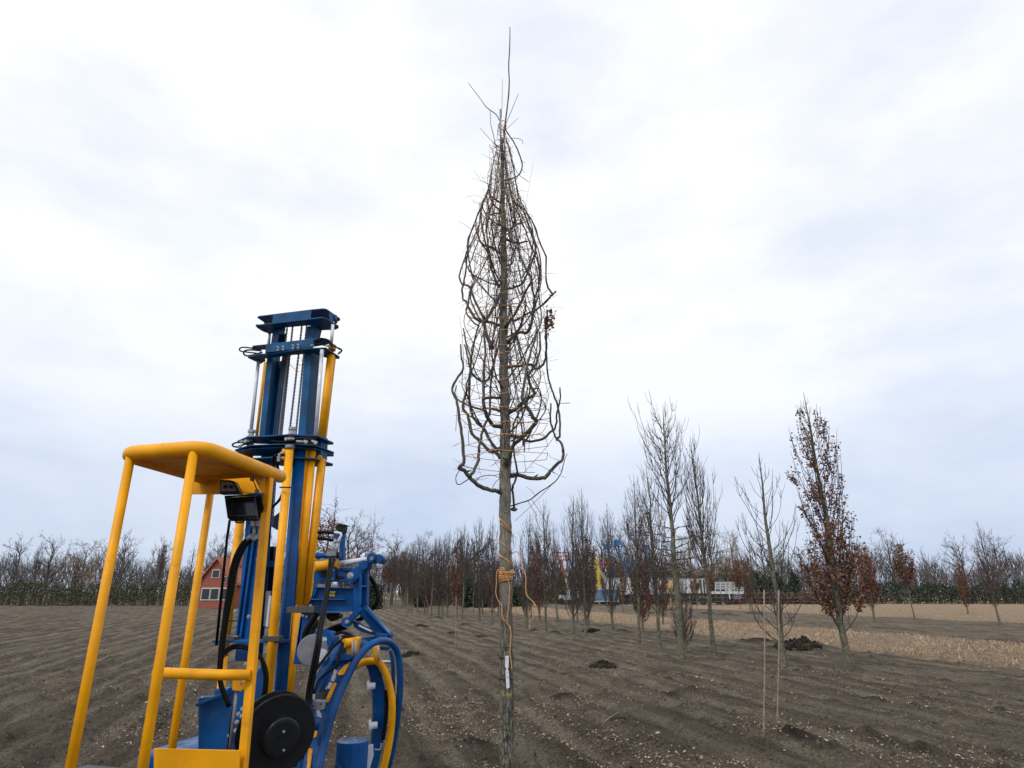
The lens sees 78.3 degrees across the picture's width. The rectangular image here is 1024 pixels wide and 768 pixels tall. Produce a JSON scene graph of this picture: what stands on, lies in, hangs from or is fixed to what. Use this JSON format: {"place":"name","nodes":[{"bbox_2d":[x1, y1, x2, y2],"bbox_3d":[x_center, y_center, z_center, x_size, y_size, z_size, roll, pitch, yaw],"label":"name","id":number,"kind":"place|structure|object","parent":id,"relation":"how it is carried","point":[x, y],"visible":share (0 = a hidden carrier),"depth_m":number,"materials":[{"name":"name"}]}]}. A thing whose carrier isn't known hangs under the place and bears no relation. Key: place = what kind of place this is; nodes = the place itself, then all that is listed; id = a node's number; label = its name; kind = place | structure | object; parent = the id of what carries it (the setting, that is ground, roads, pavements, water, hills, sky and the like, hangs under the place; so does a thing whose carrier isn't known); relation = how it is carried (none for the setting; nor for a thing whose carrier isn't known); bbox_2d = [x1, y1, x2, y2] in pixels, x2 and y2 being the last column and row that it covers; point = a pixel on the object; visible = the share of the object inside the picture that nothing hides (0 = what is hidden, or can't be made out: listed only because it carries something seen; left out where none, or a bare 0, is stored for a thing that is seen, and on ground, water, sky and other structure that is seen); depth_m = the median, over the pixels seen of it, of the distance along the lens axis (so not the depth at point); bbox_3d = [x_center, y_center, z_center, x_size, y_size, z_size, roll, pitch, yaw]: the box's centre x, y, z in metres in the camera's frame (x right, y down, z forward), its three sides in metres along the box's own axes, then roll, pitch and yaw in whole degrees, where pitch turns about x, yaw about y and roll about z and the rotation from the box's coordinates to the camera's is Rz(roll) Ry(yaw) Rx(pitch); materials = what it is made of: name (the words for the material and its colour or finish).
{"place":"outdoors","nodes":[
{"label":"outdoors","id":0,"kind":"place"},
{"bbox_2d":[197,556,242,608],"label":"house","id":1,"kind":"structure","parent":0,"point":[209,593],"depth_m":68.67,"materials":[{"name":"red brick"}]},
{"bbox_2d":[200,588,210,599],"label":"window","id":2,"kind":"structure","parent":1,"relation":"in","point":[205,592],"depth_m":68.20,"materials":[{"name":"grey"}]},
{"bbox_2d":[209,588,219,599],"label":"window","id":3,"kind":"structure","parent":1,"relation":"in","point":[214,593],"depth_m":68.20,"materials":[{"name":"grey"}]},
{"bbox_2d":[0,593,1023,767],"bbox_3d":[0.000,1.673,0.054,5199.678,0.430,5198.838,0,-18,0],"label":"ground","id":4,"kind":"structure","parent":0,"point":[679,724],"depth_m":11.67,"materials":[{"name":"soil"}]},
{"bbox_2d":[0,533,46,600],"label":"bare tree","id":5,"kind":"object","parent":4,"relation":"on","point":[14,579],"visible":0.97,"depth_m":96.14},
{"bbox_2d":[28,542,45,601],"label":"standard tree","id":6,"kind":"object","parent":4,"relation":"on","point":[35,567],"visible":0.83,"depth_m":98.61,"materials":[{"name":"brown plant"}]},
{"bbox_2d":[23,531,78,603],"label":"bare tree","id":7,"kind":"object","parent":4,"relation":"on","point":[48,566],"visible":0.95,"depth_m":94.17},
{"bbox_2d":[53,538,116,603],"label":"bare tree","id":8,"kind":"object","parent":4,"relation":"on","point":[83,566],"visible":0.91,"depth_m":93.88,"materials":[{"name":"brown plant"}]},
{"bbox_2d":[0,575,192,605],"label":"shrub hedge","id":9,"kind":"object","parent":4,"relation":"on","point":[132,590],"visible":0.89,"depth_m":83.27,"materials":[{"name":"plant"}]},
{"bbox_2d":[94,529,150,604],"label":"bare tree","id":10,"kind":"object","parent":4,"relation":"on","point":[123,561],"visible":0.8,"depth_m":92.45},
{"bbox_2d":[135,533,172,599],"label":"bare tree","id":11,"kind":"object","parent":4,"relation":"on","point":[158,571],"visible":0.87,"depth_m":90.48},
{"bbox_2d":[155,543,167,580],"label":"beech tree","id":12,"kind":"object","parent":4,"relation":"on","point":[163,558],"visible":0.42,"depth_m":98.74,"materials":[{"name":"brown plant"}]},
{"bbox_2d":[183,546,197,604],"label":"narrow tree","id":13,"kind":"object","parent":4,"relation":"on","point":[190,576],"visible":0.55,"depth_m":91.85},
{"bbox_2d":[187,531,230,572],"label":"bare tree","id":14,"kind":"object","parent":4,"relation":"on","point":[218,550],"visible":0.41,"depth_m":89.07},
{"bbox_2d":[64,308,403,767],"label":"tree handling machine","id":15,"kind":"object","parent":4,"relation":"on","point":[251,717],"visible":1,"depth_m":3.80,"materials":[{"name":"blue paint"}]},
{"bbox_2d":[309,497,360,625],"bbox_3d":[-9.958,9.310,34.448,3.715,7.595,4.166,0,-18,0],"label":"oak tree","id":16,"kind":"object","parent":4,"relation":"on","point":[332,526],"visible":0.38,"depth_m":34.18,"materials":[{"name":"brown plant"}]},
{"bbox_2d":[317,509,381,587],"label":"bare tree","id":17,"kind":"object","parent":4,"relation":"on","point":[347,541],"visible":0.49,"depth_m":89.26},
{"bbox_2d":[332,525,380,586],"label":"bare tree","id":18,"kind":"object","parent":4,"relation":"on","point":[357,553],"visible":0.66,"depth_m":71.64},
{"bbox_2d":[354,512,393,594],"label":"oak tree","id":19,"kind":"object","parent":4,"relation":"on","point":[370,540],"visible":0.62,"depth_m":72.65,"materials":[{"name":"brown plant"}]},
{"bbox_2d":[368,583,383,608],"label":"conifer bush","id":20,"kind":"object","parent":4,"relation":"on","point":[372,596],"visible":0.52,"depth_m":65.98,"materials":[{"name":"green plant"}]},
{"bbox_2d":[386,546,398,606],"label":"standard tree","id":21,"kind":"object","parent":4,"relation":"on","point":[389,577],"visible":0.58,"depth_m":74.56,"materials":[{"name":"brown plant"}]},
{"bbox_2d":[372,528,416,604],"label":"bare tree","id":22,"kind":"object","parent":4,"relation":"on","point":[390,547],"visible":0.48,"depth_m":88.69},
{"bbox_2d":[389,545,403,609],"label":"standard tree","id":23,"kind":"object","parent":4,"relation":"on","point":[396,575],"visible":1,"depth_m":63.12,"materials":[{"name":"brown plant"}]},
{"bbox_2d":[398,547,408,607],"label":"hornbeam tree","id":24,"kind":"object","parent":4,"relation":"on","point":[402,590],"visible":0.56,"depth_m":71.68,"materials":[{"name":"brown plant"}]},
{"bbox_2d":[401,543,414,615],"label":"column tree","id":25,"kind":"object","parent":4,"relation":"on","point":[407,577],"visible":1,"depth_m":49.34,"materials":[{"name":"brown plant"}]},
{"bbox_2d":[406,538,418,611],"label":"hornbeam tree","id":26,"kind":"object","parent":4,"relation":"on","point":[411,593],"visible":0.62,"depth_m":58.35,"materials":[{"name":"brown plant"}]},
{"bbox_2d":[411,542,424,612],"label":"column tree","id":27,"kind":"object","parent":4,"relation":"on","point":[421,564],"visible":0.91,"depth_m":55.82,"materials":[{"name":"brown plant"}]},
{"bbox_2d":[413,588,426,607],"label":"conifer bush","id":28,"kind":"object","parent":4,"relation":"on","point":[420,604],"visible":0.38,"depth_m":73.10,"materials":[{"name":"green plant"}]},
{"bbox_2d":[400,537,440,605],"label":"bare tree","id":29,"kind":"object","parent":4,"relation":"on","point":[420,556],"visible":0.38,"depth_m":81.04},
{"bbox_2d":[417,537,432,613],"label":"hornbeam tree","id":30,"kind":"object","parent":4,"relation":"on","point":[427,588],"visible":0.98,"depth_m":51.03,"materials":[{"name":"brown plant"}]},
{"bbox_2d":[414,531,439,574],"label":"bare tree","id":31,"kind":"object","parent":4,"relation":"on","point":[424,544],"visible":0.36,"depth_m":97.28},
{"bbox_2d":[402,570,461,605],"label":"shrub hedge","id":32,"kind":"object","parent":4,"relation":"on","point":[435,601],"visible":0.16,"depth_m":83.14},
{"bbox_2d":[427,541,440,615],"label":"column tree","id":33,"kind":"object","parent":4,"relation":"on","point":[433,572],"visible":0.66,"depth_m":48.44,"materials":[{"name":"brown plant"}]},
{"bbox_2d":[431,534,446,615],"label":"hornbeam tree","id":34,"kind":"object","parent":4,"relation":"on","point":[438,590],"visible":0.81,"depth_m":47.24,"materials":[{"name":"brown plant"}]},
{"bbox_2d":[435,533,451,616],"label":"column tree","id":35,"kind":"object","parent":4,"relation":"on","point":[438,577],"visible":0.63,"depth_m":47.25,"materials":[{"name":"brown plant"}]},
{"bbox_2d":[440,530,455,617],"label":"hornbeam tree","id":36,"kind":"object","parent":4,"relation":"on","point":[448,599],"visible":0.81,"depth_m":45.73,"materials":[{"name":"brown plant"}]},
{"bbox_2d":[449,525,463,617],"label":"beech tree","id":37,"kind":"object","parent":4,"relation":"on","point":[458,588],"visible":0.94,"depth_m":43.89,"materials":[{"name":"brown plant"}]},
{"bbox_2d":[458,526,473,618],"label":"column tree","id":38,"kind":"object","parent":4,"relation":"on","point":[464,565],"visible":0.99,"depth_m":41.97,"materials":[{"name":"brown plant"}]},
{"bbox_2d":[459,576,494,607],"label":"conifer hedge","id":39,"kind":"object","parent":4,"relation":"on","point":[468,599],"visible":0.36,"depth_m":71.35,"materials":[{"name":"green plant"}]},
{"bbox_2d":[470,517,488,620],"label":"hornbeam tree","id":40,"kind":"object","parent":4,"relation":"on","point":[480,585],"visible":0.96,"depth_m":39.26,"materials":[{"name":"brown plant"}]},
{"bbox_2d":[449,530,515,582],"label":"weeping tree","id":41,"kind":"object","parent":4,"relation":"on","point":[471,562],"visible":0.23,"depth_m":75.05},
{"bbox_2d":[481,519,499,623],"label":"hornbeam tree","id":42,"kind":"object","parent":4,"relation":"on","point":[492,586],"visible":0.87,"depth_m":36.42,"materials":[{"name":"brown plant"}]},
{"bbox_2d":[451,27,566,767],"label":"tied tree","id":43,"kind":"object","parent":4,"relation":"on","point":[506,711],"visible":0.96,"depth_m":6.52,"materials":[{"name":"brown plant"}]},
{"bbox_2d":[459,120,550,668],"bbox_3d":[-0.079,-0.296,6.676,0.964,6.075,1.047,0,-18,0],"label":"twine","id":44,"kind":"object","parent":43,"relation":"attached to","point":[502,575],"visible":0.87,"depth_m":6.60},
{"bbox_2d":[497,653,513,688],"bbox_3d":[-0.051,2.599,5.714,0.145,0.294,0.161,-4,-19,13],"label":"tree label","id":45,"kind":"object","parent":43,"relation":"attached to","point":[506,658],"visible":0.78,"depth_m":5.64,"materials":[{"name":"white plastic"}]},
{"bbox_2d":[497,585,523,606],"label":"conifer hedge","id":46,"kind":"object","parent":4,"relation":"on","point":[516,602],"visible":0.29,"depth_m":75.13,"materials":[{"name":"green plant"}]},
{"bbox_2d":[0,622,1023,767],"bbox_3d":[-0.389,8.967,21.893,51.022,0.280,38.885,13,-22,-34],"label":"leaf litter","id":47,"kind":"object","parent":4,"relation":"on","point":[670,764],"visible":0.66,"depth_m":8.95,"materials":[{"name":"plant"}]},
{"bbox_2d":[0,643,1023,767],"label":"earth clods","id":48,"kind":"object","parent":4,"relation":"on","point":[433,729],"visible":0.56,"depth_m":8.55,"materials":[{"name":"soil"}]},
{"bbox_2d":[0,543,1023,600],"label":"wood","id":49,"kind":"object","parent":4,"relation":"on","point":[944,579],"visible":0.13,"depth_m":124.94,"materials":[{"name":"brown plant"}]},
{"bbox_2d":[513,516,538,628],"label":"hornbeam tree","id":50,"kind":"object","parent":4,"relation":"on","point":[528,568],"visible":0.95,"depth_m":30.93,"materials":[{"name":"brown plant"}]},
{"bbox_2d":[530,529,548,620],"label":"beech tree","id":51,"kind":"object","parent":4,"relation":"on","point":[537,600],"visible":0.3,"depth_m":38.34,"materials":[{"name":"brown plant"}]},
{"bbox_2d":[529,504,557,630],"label":"column tree","id":52,"kind":"object","parent":4,"relation":"on","point":[543,587],"visible":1,"depth_m":28.82,"materials":[{"name":"brown plant"}]},
{"bbox_2d":[545,522,562,621],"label":"column tree","id":53,"kind":"object","parent":4,"relation":"on","point":[555,586],"visible":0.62,"depth_m":38.15,"materials":[{"name":"brown plant"}]},
{"bbox_2d":[519,576,588,603],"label":"shrub hedge","id":54,"kind":"object","parent":4,"relation":"on","point":[552,601],"visible":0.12,"depth_m":94.69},
{"bbox_2d":[552,552,580,603],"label":"boom lift","id":55,"kind":"object","parent":4,"relation":"on","point":[560,601],"visible":0.45,"depth_m":92.26,"materials":[{"name":"brown paint"}]},
{"bbox_2d":[557,494,584,633],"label":"hornbeam tree","id":56,"kind":"object","parent":4,"relation":"on","point":[567,557],"visible":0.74,"depth_m":27.32,"materials":[{"name":"brown plant"}]},
{"bbox_2d":[567,487,597,636],"bbox_3d":[2.956,7.261,25.839,1.238,6.014,1.342,6,-19,-20],"label":"hornbeam tree","id":57,"kind":"object","parent":4,"relation":"on","point":[583,577],"visible":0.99,"depth_m":25.70,"materials":[{"name":"brown plant"}]},
{"bbox_2d":[574,537,597,626],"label":"beech tree","id":58,"kind":"object","parent":4,"relation":"on","point":[587,588],"visible":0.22,"depth_m":32.92,"materials":[{"name":"brown plant"}]},
{"bbox_2d":[589,559,614,603],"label":"boom lift","id":59,"kind":"object","parent":4,"relation":"on","point":[598,578],"visible":0.2,"depth_m":92.44,"materials":[{"name":"yellow"}]},
{"bbox_2d":[589,660,616,668],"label":"soil clods","id":60,"kind":"object","parent":4,"relation":"on","point":[606,666],"visible":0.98,"depth_m":14.69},
{"bbox_2d":[585,527,625,579],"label":"bare tree","id":61,"kind":"object","parent":4,"relation":"on","point":[601,549],"visible":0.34,"depth_m":112.15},
{"bbox_2d":[595,589,618,601],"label":"skip container","id":62,"kind":"object","parent":4,"relation":"on","point":[599,597],"visible":0.34,"depth_m":83.35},
{"bbox_2d":[596,508,620,628],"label":"hornbeam tree","id":63,"kind":"object","parent":4,"relation":"on","point":[610,595],"visible":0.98,"depth_m":30.59,"materials":[{"name":"brown plant"}]},
{"bbox_2d":[604,578,633,604],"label":"box trailer","id":64,"kind":"object","parent":4,"relation":"on","point":[627,599],"visible":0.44,"depth_m":88.47,"materials":[{"name":"white"}]},
{"bbox_2d":[615,547,626,610],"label":"beech tree","id":65,"kind":"object","parent":4,"relation":"on","point":[622,588],"visible":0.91,"depth_m":59.64,"materials":[{"name":"brown plant"}]},
{"bbox_2d":[603,518,642,576],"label":"bare tree","id":66,"kind":"object","parent":4,"relation":"on","point":[621,545],"visible":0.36,"depth_m":118.64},
{"bbox_2d":[620,477,654,643],"bbox_3d":[4.521,6.144,22.344,1.350,5.941,1.333,-15,-24,39],"label":"column tree","id":67,"kind":"object","parent":4,"relation":"on","point":[638,590],"visible":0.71,"depth_m":22.25,"materials":[{"name":"brown plant"}]},
{"bbox_2d":[626,563,652,632],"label":"beech tree","id":68,"kind":"object","parent":4,"relation":"on","point":[643,612],"visible":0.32,"depth_m":27.14,"materials":[{"name":"brown plant"}]},
{"bbox_2d":[636,462,670,647],"bbox_3d":[4.867,5.668,21.444,1.318,6.280,1.108,5,-19,-15],"label":"column tree","id":69,"kind":"object","parent":4,"relation":"on","point":[654,583],"visible":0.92,"depth_m":21.29,"materials":[{"name":"brown plant"}]},
{"bbox_2d":[654,551,670,625],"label":"beech tree","id":70,"kind":"object","parent":4,"relation":"on","point":[664,607],"visible":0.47,"depth_m":33.91,"materials":[{"name":"brown plant"}]},
{"bbox_2d":[610,391,733,661],"bbox_3d":[4.184,3.610,16.889,3.314,7.267,2.626,-5,-19,14],"label":"open crowned tree","id":71,"kind":"object","parent":4,"relation":"on","point":[679,626],"visible":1,"depth_m":17.07,"materials":[{"name":"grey plant"}]},
{"bbox_2d":[665,569,696,653],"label":"hornbeam tree","id":72,"kind":"object","parent":4,"relation":"on","point":[684,622],"visible":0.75,"depth_m":18.48,"materials":[{"name":"brown plant"}]},
{"bbox_2d":[680,579,706,604],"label":"box trailer","id":73,"kind":"object","parent":4,"relation":"on","point":[702,587],"visible":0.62,"depth_m":89.34,"materials":[{"name":"white"}]},
{"bbox_2d":[689,575,700,608],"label":"beech tree","id":74,"kind":"object","parent":4,"relation":"on","point":[696,584],"visible":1,"depth_m":66.02,"materials":[{"name":"brown plant"}]},
{"bbox_2d":[678,435,722,655],"bbox_3d":[5.694,4.665,18.783,1.212,6.515,1.222,7,-19,-19],"label":"column tree","id":75,"kind":"object","parent":4,"relation":"on","point":[701,529],"visible":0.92,"depth_m":18.85,"materials":[{"name":"brown plant"}]},
{"bbox_2d":[665,525,740,576],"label":"golden tree","id":76,"kind":"object","parent":4,"relation":"on","point":[689,555],"visible":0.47,"depth_m":108.35,"materials":[{"name":"brown plant"}]},
{"bbox_2d":[703,571,714,603],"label":"beech tree","id":77,"kind":"object","parent":4,"relation":"on","point":[711,578],"visible":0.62,"depth_m":81.35,"materials":[{"name":"brown plant"}]},
{"bbox_2d":[685,530,741,581],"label":"golden tree","id":78,"kind":"object","parent":4,"relation":"on","point":[716,558],"visible":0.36,"depth_m":110.86,"materials":[{"name":"brown plant"}]},
{"bbox_2d":[681,566,753,602],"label":"shrub hedge","id":79,"kind":"object","parent":4,"relation":"on","point":[725,577],"visible":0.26,"depth_m":102.91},
{"bbox_2d":[710,582,743,604],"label":"flatbed trailer","id":80,"kind":"object","parent":4,"relation":"on","point":[718,600],"visible":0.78,"depth_m":88.31,"materials":[{"name":"metal"}]},
{"bbox_2d":[728,558,742,608],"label":"beech tree","id":81,"kind":"object","parent":4,"relation":"on","point":[736,577],"visible":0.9,"depth_m":64.52,"materials":[{"name":"brown plant"}]},
{"bbox_2d":[715,526,764,581],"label":"golden tree","id":82,"kind":"object","parent":4,"relation":"on","point":[728,558],"visible":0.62,"depth_m":112.46,"materials":[{"name":"brown plant"}]},
{"bbox_2d":[739,548,752,610],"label":"beech tree","id":83,"kind":"object","parent":4,"relation":"on","point":[744,570],"visible":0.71,"depth_m":61.26,"materials":[{"name":"brown plant"}]},
{"bbox_2d":[469,606,1023,667],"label":"straw stubble","id":84,"kind":"object","parent":4,"relation":"on","point":[796,629],"visible":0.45,"depth_m":25.85,"materials":[{"name":"plant"}]},
{"bbox_2d":[663,592,832,605],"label":"field fence","id":85,"kind":"object","parent":4,"relation":"on","point":[733,597],"visible":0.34,"depth_m":85.21,"materials":[{"name":"metal"}]},
{"bbox_2d":[743,529,785,580],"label":"bare tree","id":86,"kind":"object","parent":4,"relation":"on","point":[761,559],"visible":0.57,"depth_m":113.82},
{"bbox_2d":[763,590,765,737],"bbox_3d":[3.131,3.496,7.819,0.250,1.781,0.022,0,-18,0],"label":"cane","id":87,"kind":"object","parent":4,"relation":"on","point":[764,670],"visible":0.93,"depth_m":7.78,"materials":[{"name":"brown wood"}]},
{"bbox_2d":[732,457,808,667],"bbox_3d":[6.583,4.365,16.009,1.755,5.293,1.754,-6,-19,19],"label":"column tree","id":88,"kind":"object","parent":4,"relation":"on","point":[783,662],"visible":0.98,"depth_m":15.82,"materials":[{"name":"brown plant"}]},
{"bbox_2d":[723,589,819,603],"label":"beech hedge","id":89,"kind":"object","parent":4,"relation":"on","point":[790,594],"visible":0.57,"depth_m":92.39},
{"bbox_2d":[752,567,803,602],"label":"conifer bush","id":90,"kind":"object","parent":4,"relation":"on","point":[789,587],"visible":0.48,"depth_m":98.73,"materials":[{"name":"green plant"}]},
{"bbox_2d":[776,590,779,725],"bbox_3d":[3.637,3.753,8.601,0.280,1.784,0.021,0,-18,0],"label":"cane","id":91,"kind":"object","parent":4,"relation":"on","point":[778,662],"visible":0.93,"depth_m":8.59,"materials":[{"name":"brown wood"}]},
{"bbox_2d":[762,542,798,583],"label":"bare tree","id":92,"kind":"object","parent":4,"relation":"on","point":[779,555],"visible":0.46,"depth_m":104.01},
{"bbox_2d":[773,635,822,650],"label":"soil clods","id":93,"kind":"object","parent":4,"relation":"on","point":[796,645],"visible":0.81,"depth_m":19.07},
{"bbox_2d":[777,541,824,599],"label":"bare tree","id":94,"kind":"object","parent":4,"relation":"on","point":[803,583],"visible":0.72,"depth_m":99.99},
{"bbox_2d":[784,392,869,672],"bbox_3d":[7.590,3.411,15.223,1.589,6.650,1.559,10,-21,-29],"label":"beech tree","id":95,"kind":"object","parent":4,"relation":"on","point":[832,580],"visible":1,"depth_m":15.07,"materials":[{"name":"brown plant"}]},
{"bbox_2d":[857,541,881,621],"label":"beech tree","id":96,"kind":"object","parent":4,"relation":"on","point":[870,581],"visible":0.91,"depth_m":37.21,"materials":[{"name":"brown plant"}]},
{"bbox_2d":[866,526,905,601],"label":"bare tree","id":97,"kind":"object","parent":4,"relation":"on","point":[893,577],"visible":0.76,"depth_m":102.02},
{"bbox_2d":[886,540,916,617],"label":"beech tree","id":98,"kind":"object","parent":4,"relation":"on","point":[901,568],"visible":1,"depth_m":42.61,"materials":[{"name":"brown plant"}]},
{"bbox_2d":[824,578,1023,603],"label":"conifer hedge","id":99,"kind":"object","parent":4,"relation":"on","point":[1006,591],"visible":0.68,"depth_m":94.58,"materials":[{"name":"green plant"}]},
{"bbox_2d":[933,532,986,584],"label":"bare tree","id":100,"kind":"object","parent":4,"relation":"on","point":[954,555],"visible":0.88,"depth_m":106.00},
{"bbox_2d":[952,552,969,613],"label":"beech tree","id":101,"kind":"object","parent":4,"relation":"on","point":[962,591],"visible":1,"depth_m":51.01,"materials":[{"name":"brown plant"}]},
{"bbox_2d":[972,521,1001,624],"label":"column tree","id":102,"kind":"object","parent":4,"relation":"on","point":[987,570],"visible":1,"depth_m":33.94,"materials":[{"name":"brown plant"}]},
{"bbox_2d":[964,530,1023,598],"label":"bare tree","id":103,"kind":"object","parent":4,"relation":"on","point":[1001,563],"visible":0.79,"depth_m":103.67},
{"bbox_2d":[0,0,1023,592],"label":"sky","id":104,"kind":"structure","parent":0,"point":[739,209],"materials":[{"name":"white"}]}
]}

